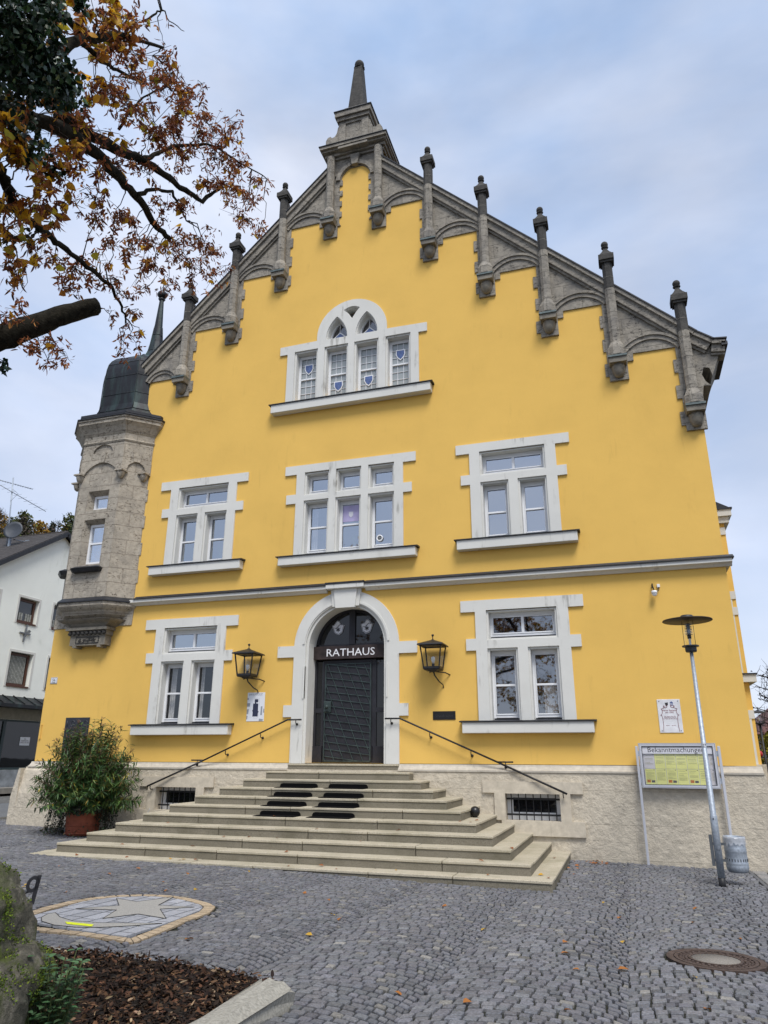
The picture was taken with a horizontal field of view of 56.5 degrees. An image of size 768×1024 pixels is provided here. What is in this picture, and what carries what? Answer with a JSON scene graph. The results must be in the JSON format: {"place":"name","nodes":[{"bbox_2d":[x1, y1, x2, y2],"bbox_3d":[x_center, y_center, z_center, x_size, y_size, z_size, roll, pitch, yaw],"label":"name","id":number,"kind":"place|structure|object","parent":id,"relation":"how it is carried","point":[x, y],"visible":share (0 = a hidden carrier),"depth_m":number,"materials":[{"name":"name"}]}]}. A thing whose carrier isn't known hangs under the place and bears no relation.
{"place":"outdoors","nodes":[
{"label":"outdoors","id":0,"kind":"place"},
{"bbox_2d":[0,803,8,816],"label":"road","id":1,"kind":"structure","parent":0,"point":[4,809],"depth_m":22.22,"materials":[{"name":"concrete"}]},
{"bbox_2d":[0,787,12,793],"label":"pavement","id":2,"kind":"structure","parent":0,"point":[5,790],"depth_m":27.78,"materials":[{"name":"concrete"}]},
{"bbox_2d":[0,531,70,786],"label":"white house","id":3,"kind":"structure","parent":0,"point":[31,586],"depth_m":33.10,"materials":[{"name":"paint"}]},
{"bbox_2d":[3,522,28,545],"bbox_3d":[-17.946,1.219,35.090,1.301,1.511,0.602,15,-24,-37],"label":"satellite dish","id":4,"kind":"object","parent":3,"relation":"attached to","point":[11,530],"visible":0.97,"depth_m":35.06,"materials":[{"name":"metal"}]},
{"bbox_2d":[3,648,35,688],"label":"window","id":5,"kind":"structure","parent":3,"relation":"in","point":[17,664],"depth_m":32.69,"materials":[{"name":"white paint"}]},
{"bbox_2d":[0,719,40,769],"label":"shop window","id":6,"kind":"structure","parent":3,"relation":"in","point":[18,738],"depth_m":32.25,"materials":[{"name":"grey glass"}]},
{"bbox_2d":[0,477,45,545],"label":"roof antenna","id":7,"kind":"object","parent":3,"relation":"on","point":[12,491],"visible":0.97,"depth_m":35.70,"materials":[{"name":"metal"}]},
{"bbox_2d":[14,594,41,626],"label":"window","id":8,"kind":"structure","parent":3,"relation":"in","point":[25,609],"depth_m":33.49,"materials":[{"name":"white paint"}]},
{"bbox_2d":[42,655,50,690],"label":"window","id":9,"kind":"structure","parent":3,"relation":"in","point":[48,660],"depth_m":34.18,"materials":[{"name":"white paint"}]},
{"bbox_2d":[49,602,56,629],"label":"window","id":10,"kind":"structure","parent":3,"relation":"in","point":[53,615],"depth_m":34.97,"materials":[{"name":"white paint"}]},
{"bbox_2d":[0,793,767,1023],"bbox_3d":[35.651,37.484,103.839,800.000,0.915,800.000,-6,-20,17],"label":"ground","id":11,"kind":"structure","parent":0,"point":[484,1013],"depth_m":6.13,"materials":[{"name":"grey stone"}]},
{"bbox_2d":[0,796,9,802],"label":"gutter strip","id":12,"kind":"object","parent":11,"relation":"on","point":[4,799],"visible":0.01,"depth_m":26.14,"materials":[{"name":"grey concrete"}]},
{"bbox_2d":[189,977,294,1023],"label":"kerb stone","id":13,"kind":"object","parent":11,"relation":"on","point":[261,1002],"visible":0.87,"depth_m":4.73,"materials":[{"name":"stone"}]},
{"bbox_2d":[28,763,570,892],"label":"entrance stairs","id":14,"kind":"structure","parent":11,"relation":"on","point":[433,839],"depth_m":13.23,"materials":[{"name":"stone"}]},
{"bbox_2d":[253,811,300,816],"bbox_3d":[-2.112,5.933,14.059,0.890,0.082,0.334,-6,-20,17],"label":"step mat","id":15,"kind":"object","parent":14,"relation":"on","point":[281,813],"visible":1,"depth_m":14.13,"materials":[{"name":"black rubber"}]},
{"bbox_2d":[260,801,306,806],"bbox_3d":[-2.036,5.905,14.468,0.890,0.082,0.334,-6,-20,17],"label":"step mat","id":16,"kind":"object","parent":14,"relation":"on","point":[286,803],"visible":1,"depth_m":14.55,"materials":[{"name":"black rubber"}]},
{"bbox_2d":[267,792,312,796],"bbox_3d":[-1.961,5.877,14.878,0.890,0.082,0.334,-6,-20,17],"label":"step mat","id":17,"kind":"object","parent":14,"relation":"on","point":[292,794],"visible":1,"depth_m":14.98,"materials":[{"name":"black rubber"}]},
{"bbox_2d":[274,783,317,787],"bbox_3d":[-1.885,5.848,15.287,0.890,0.082,0.334,-6,-20,17],"label":"step mat","id":18,"kind":"object","parent":14,"relation":"on","point":[297,785],"visible":1,"depth_m":15.39,"materials":[{"name":"black rubber"}]},
{"bbox_2d":[306,812,354,818],"bbox_3d":[-1.032,5.824,13.727,0.890,0.082,0.334,-6,-20,17],"label":"step mat","id":19,"kind":"object","parent":14,"relation":"on","point":[330,815],"visible":1,"depth_m":13.82,"materials":[{"name":"black rubber"}]},
{"bbox_2d":[315,802,358,808],"bbox_3d":[-0.956,5.796,14.137,0.890,0.082,0.334,-6,-20,17],"label":"step mat","id":20,"kind":"object","parent":14,"relation":"on","point":[335,805],"visible":1,"depth_m":14.24,"materials":[{"name":"black rubber"}]},
{"bbox_2d":[318,793,363,798],"bbox_3d":[-0.881,5.768,14.546,0.890,0.082,0.334,-6,-20,17],"label":"step mat","id":21,"kind":"object","parent":14,"relation":"on","point":[344,795],"visible":1,"depth_m":14.64,"materials":[{"name":"black rubber"}]},
{"bbox_2d":[324,784,367,788],"bbox_3d":[-0.805,5.739,14.956,0.890,0.082,0.334,-6,-20,17],"label":"step mat","id":22,"kind":"object","parent":14,"relation":"on","point":[348,786],"visible":1,"depth_m":15.05,"materials":[{"name":"black rubber"}]},
{"bbox_2d":[470,806,479,817],"bbox_3d":[1.784,5.875,14.017,0.200,0.205,0.200,-6,-20,17],"label":"rubber ball","id":23,"kind":"object","parent":14,"relation":"on","point":[475,811],"visible":1,"depth_m":13.95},
{"bbox_2d":[0,819,767,1023],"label":"cobbled square","id":24,"kind":"structure","parent":11,"relation":"on","point":[264,921],"depth_m":7.34,"materials":[{"name":"stone"}]},
{"bbox_2d":[26,717,143,837],"bbox_3d":[-6.853,6.096,16.585,2.691,2.631,2.292,-6,-20,17],"label":"potted oleander","id":25,"kind":"object","parent":24,"relation":"on","point":[87,789],"visible":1,"depth_m":16.12,"materials":[{"name":"plant"}]},
{"bbox_2d":[33,894,214,944],"bbox_3d":[-2.925,4.523,8.072,2.009,0.096,2.427,-6,-20,17],"label":"paving emblem","id":26,"kind":"object","parent":24,"relation":"on","point":[121,918],"visible":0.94,"depth_m":7.87,"materials":[{"name":"grey stone"}]},
{"bbox_2d":[66,922,92,925],"bbox_3d":[-3.152,4.247,7.372,0.398,0.006,0.093,-5,-20,15],"label":"tape strip","id":27,"kind":"object","parent":26,"relation":"on","point":[74,923],"visible":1,"depth_m":7.36,"materials":[{"name":"yellow plastic"}]},
{"bbox_2d":[36,940,276,1023],"bbox_3d":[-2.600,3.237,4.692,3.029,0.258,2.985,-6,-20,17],"label":"bark mulch","id":28,"kind":"object","parent":24,"relation":"on","point":[131,1014],"visible":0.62,"depth_m":5.15,"materials":[{"name":"brown wood"}]},
{"bbox_2d":[0,857,55,1023],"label":"boulder","id":29,"kind":"object","parent":28,"relation":"on","point":[21,972],"visible":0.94,"depth_m":4.12,"materials":[{"name":"stone"}]},
{"bbox_2d":[27,947,92,1023],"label":"sage plant","id":30,"kind":"object","parent":28,"relation":"on","point":[63,994],"visible":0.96,"depth_m":4.10,"materials":[{"name":"green plant"}]},
{"bbox_2d":[41,1003,80,1023],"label":"ground ivy plant","id":31,"kind":"object","parent":28,"relation":"on","point":[60,1013],"visible":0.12,"depth_m":4.27,"materials":[{"name":"green plant"}]},
{"bbox_2d":[0,0,274,376],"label":"linden tree","id":32,"kind":"object","parent":28,"relation":"on","point":[28,54],"visible":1,"depth_m":6.14,"materials":[{"name":"orange plant"}]},
{"bbox_2d":[635,743,731,864],"bbox_3d":[5.718,5.595,13.639,1.546,2.260,0.095,-6,-20,17],"label":"notice board","id":33,"kind":"object","parent":24,"relation":"on","point":[671,765],"visible":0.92,"depth_m":13.86,"materials":[{"name":"grey metal"}]},
{"bbox_2d":[666,948,767,974],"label":"manhole cover","id":34,"kind":"object","parent":24,"relation":"on","point":[712,960],"visible":0.98,"depth_m":6.65,"materials":[{"name":"metal"}]},
{"bbox_2d":[6,60,767,872],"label":"town hall","id":35,"kind":"structure","parent":11,"relation":"on","point":[362,426],"depth_m":17.64,"materials":[{"name":"paint"}]},
{"bbox_2d":[50,677,57,683],"bbox_3d":[-8.883,4.537,19.248,0.220,0.170,0.014,-6,-20,17],"label":"house number","id":36,"kind":"object","parent":35,"relation":"attached to","point":[53,680],"visible":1,"depth_m":19.24,"materials":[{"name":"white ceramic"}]},
{"bbox_2d":[58,495,78,578],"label":"turret window","id":37,"kind":"structure","parent":35,"relation":"in","point":[62,574],"depth_m":19.90,"materials":[{"name":"glass"}]},
{"bbox_2d":[62,717,89,750],"bbox_3d":[-7.980,5.795,18.491,0.740,0.925,0.042,-6,-20,17],"label":"memorial plaque","id":38,"kind":"object","parent":35,"relation":"attached to","point":[69,722],"visible":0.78,"depth_m":18.57,"materials":[{"name":"grey stone"}]},
{"bbox_2d":[70,489,108,573],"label":"turret window","id":39,"kind":"structure","parent":35,"relation":"in","point":[93,497],"depth_m":19.91,"materials":[{"name":"white glass"}]},
{"bbox_2d":[136,776,214,819],"bbox_3d":[-4.908,6.864,17.088,2.020,1.020,0.355,-6,-20,17],"label":"basement window","id":40,"kind":"structure","parent":35,"relation":"in","point":[175,790],"depth_m":17.12,"materials":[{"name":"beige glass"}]},
{"bbox_2d":[128,615,238,734],"bbox_3d":[-4.947,4.139,18.130,2.860,2.900,0.608,-6,-20,17],"label":"window","id":41,"kind":"structure","parent":35,"relation":"in","point":[165,657],"depth_m":18.10,"materials":[{"name":"white paint"}]},
{"bbox_2d":[146,472,248,576],"bbox_3d":[-4.913,0.382,19.475,2.860,2.710,0.720,-6,-20,17],"label":"window","id":42,"kind":"structure","parent":35,"relation":"in","point":[179,513],"depth_m":19.37,"materials":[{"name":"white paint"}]},
{"bbox_2d":[147,719,301,789],"bbox_3d":[-3.775,5.764,16.957,3.893,1.612,0.235,-5,-20,15],"label":"handrail","id":43,"kind":"object","parent":35,"relation":"attached to","point":[202,760],"visible":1,"depth_m":16.98,"materials":[{"name":"black metal"}]},
{"bbox_2d":[232,644,264,691],"bbox_3d":[-3.271,3.763,17.257,0.607,1.161,0.647,-6,-20,17],"label":"wall lantern","id":44,"kind":"object","parent":35,"relation":"attached to","point":[248,652],"depth_m":17.16,"materials":[{"name":"black paint"}]},
{"bbox_2d":[246,692,264,720],"bbox_3d":[-3.088,4.691,17.217,0.465,0.670,0.010,-6,-20,17],"label":"site plan","id":45,"kind":"object","parent":35,"relation":"attached to","point":[255,705],"visible":1,"depth_m":17.21,"materials":[{"name":"white paper"}]},
{"bbox_2d":[275,451,419,567],"bbox_3d":[-0.864,-0.012,18.227,3.720,2.740,0.720,-6,-20,17],"label":"window","id":46,"kind":"structure","parent":35,"relation":"in","point":[368,492],"depth_m":18.16,"materials":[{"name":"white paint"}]},
{"bbox_2d":[322,662,372,762],"bbox_3d":[-0.872,4.715,16.891,1.220,2.300,0.180,-6,-20,17],"label":"door","id":47,"kind":"structure","parent":35,"relation":"in","point":[347,718],"depth_m":16.90,"materials":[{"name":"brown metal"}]},
{"bbox_2d":[268,299,433,416],"bbox_3d":[-0.888,-4.398,19.608,4.620,3.294,0.510,-6,-20,17],"label":"window","id":48,"kind":"structure","parent":35,"relation":"in","point":[357,367],"depth_m":19.55,"materials":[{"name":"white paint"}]},
{"bbox_2d":[417,634,449,687],"bbox_3d":[1.107,3.303,15.920,0.607,1.161,0.647,-6,-20,17],"label":"wall lantern","id":49,"kind":"object","parent":35,"relation":"attached to","point":[432,643],"depth_m":15.83,"materials":[{"name":"black paint"}]},
{"bbox_2d":[433,711,455,719],"bbox_3d":[1.326,4.488,15.772,0.510,0.183,0.023,-6,-20,17],"label":"name plate","id":50,"kind":"object","parent":35,"relation":"attached to","point":[444,715],"visible":1,"depth_m":15.77,"materials":[{"name":"black paint"}]},
{"bbox_2d":[385,718,566,797],"bbox_3d":[1.873,5.194,15.223,3.893,1.612,0.235,-7,-20,19],"label":"handrail","id":51,"kind":"object","parent":35,"relation":"attached to","point":[522,773],"visible":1,"depth_m":15.07,"materials":[{"name":"black metal"}]},
{"bbox_2d":[454,432,579,551],"bbox_3d":[3.073,-0.462,16.909,2.860,2.710,0.490,-6,-20,17],"label":"window","id":52,"kind":"structure","parent":35,"relation":"in","point":[514,481],"depth_m":16.90,"materials":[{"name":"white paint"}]},
{"bbox_2d":[459,594,596,732],"bbox_3d":[3.075,3.330,15.668,2.860,2.900,0.608,-6,-20,17],"label":"window","id":53,"kind":"structure","parent":35,"relation":"in","point":[524,646],"depth_m":15.59,"materials":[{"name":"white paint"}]},
{"bbox_2d":[482,781,586,837],"bbox_3d":[3.066,6.060,14.641,2.020,1.020,0.355,-6,-20,17],"label":"basement window","id":54,"kind":"structure","parent":35,"relation":"in","point":[526,800],"depth_m":14.59,"materials":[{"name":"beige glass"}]},
{"bbox_2d":[651,583,659,595],"bbox_3d":[5.758,1.650,15.150,0.188,0.285,0.176,-6,-20,17],"label":"security camera","id":55,"kind":"object","parent":35,"relation":"attached to","point":[653,592],"visible":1,"depth_m":15.11,"materials":[{"name":"white plastic"}]},
{"bbox_2d":[657,699,683,732],"bbox_3d":[5.754,4.103,14.392,0.437,0.648,0.023,-6,-20,17],"label":"commemorative plaque","id":56,"kind":"object","parent":35,"relation":"attached to","point":[669,715],"visible":1,"depth_m":14.39,"materials":[{"name":"white stone"}]},
{"bbox_2d":[662,614,725,886],"bbox_3d":[5.360,3.875,11.995,0.836,4.318,0.836,-6,-20,17],"label":"street lamp","id":57,"kind":"object","parent":11,"relation":"on","point":[687,620],"visible":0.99,"depth_m":11.99,"materials":[{"name":"silver metal"}]},
{"bbox_2d":[708,834,748,873],"bbox_3d":[5.577,5.515,11.570,0.568,0.560,0.386,-6,-20,17],"label":"litter bin","id":58,"kind":"object","parent":57,"relation":"attached to","point":[736,858],"visible":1,"depth_m":11.45,"materials":[{"name":"metal"}]},
{"bbox_2d":[750,661,767,757],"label":"bare tree","id":59,"kind":"object","parent":11,"relation":"on","point":[764,696],"visible":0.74,"depth_m":31.41,"materials":[{"name":"brown plant"}]},
{"bbox_2d":[755,708,767,763],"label":"tiled house","id":60,"kind":"structure","parent":11,"relation":"on","point":[764,730],"depth_m":38.91,"materials":[{"name":"red tile"}]},
{"bbox_2d":[758,731,767,763],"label":"hedge shrub","id":61,"kind":"object","parent":11,"relation":"on","point":[765,743],"visible":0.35,"depth_m":25.93,"materials":[{"name":"green plant"}]},
{"bbox_2d":[759,725,767,770],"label":"lantern post","id":62,"kind":"object","parent":11,"relation":"on","point":[763,745],"visible":0.92,"depth_m":18.84,"materials":[{"name":"black metal"}]},
{"bbox_2d":[754,707,764,729],"bbox_3d":[10.015,5.539,19.090,0.334,0.638,0.356,-6,-20,17],"label":"wall lantern","id":63,"kind":"object","parent":62,"relation":"attached to","point":[759,711],"depth_m":19.00,"materials":[{"name":"black paint"}]},
{"bbox_2d":[0,0,767,717],"label":"sky","id":64,"kind":"structure","parent":0,"point":[639,128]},
{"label":"hill","id":65,"kind":"structure","parent":0,"visible":0},
{"bbox_2d":[0,509,7,532],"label":"bare tree","id":66,"kind":"object","parent":65,"relation":"on","point":[2,521],"visible":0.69,"depth_m":175.98,"materials":[{"name":"brown plant"}]},
{"bbox_2d":[0,512,8,534],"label":"autumn tree","id":67,"kind":"object","parent":65,"relation":"on","point":[6,519],"visible":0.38,"depth_m":195.28,"materials":[{"name":"orange plant"}]},
{"bbox_2d":[2,516,30,534],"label":"broadleaf tree","id":68,"kind":"object","parent":65,"relation":"on","point":[12,518],"visible":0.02,"depth_m":206.26,"materials":[{"name":"green plant"}]},
{"bbox_2d":[5,513,33,534],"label":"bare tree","id":69,"kind":"object","parent":65,"relation":"on","point":[23,520],"visible":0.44,"depth_m":190.03,"materials":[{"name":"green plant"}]},
{"bbox_2d":[11,510,37,534],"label":"broadleaf tree","id":70,"kind":"object","parent":65,"relation":"on","point":[24,514],"visible":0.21,"depth_m":196.00,"materials":[{"name":"green plant"}]},
{"bbox_2d":[21,519,38,534],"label":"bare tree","id":71,"kind":"object","parent":65,"relation":"on","point":[24,528],"visible":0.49,"depth_m":190.35,"materials":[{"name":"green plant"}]},
{"bbox_2d":[30,520,49,533],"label":"autumn tree","id":72,"kind":"object","parent":65,"relation":"on","point":[41,525],"visible":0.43,"depth_m":200.15,"materials":[{"name":"yellow plant"}]},
{"bbox_2d":[48,520,61,531],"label":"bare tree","id":73,"kind":"object","parent":65,"relation":"on","point":[58,529],"visible":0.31,"depth_m":217.57,"materials":[{"name":"brown plant"}]},
{"bbox_2d":[58,512,73,532],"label":"broadleaf tree","id":74,"kind":"object","parent":65,"relation":"on","point":[68,520],"visible":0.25,"depth_m":202.75,"materials":[{"name":"green plant"}]},
{"bbox_2d":[69,519,73,534],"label":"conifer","id":75,"kind":"object","parent":65,"relation":"on","point":[70,529],"visible":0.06,"depth_m":196.16,"materials":[{"name":"green plant"}]}
]}

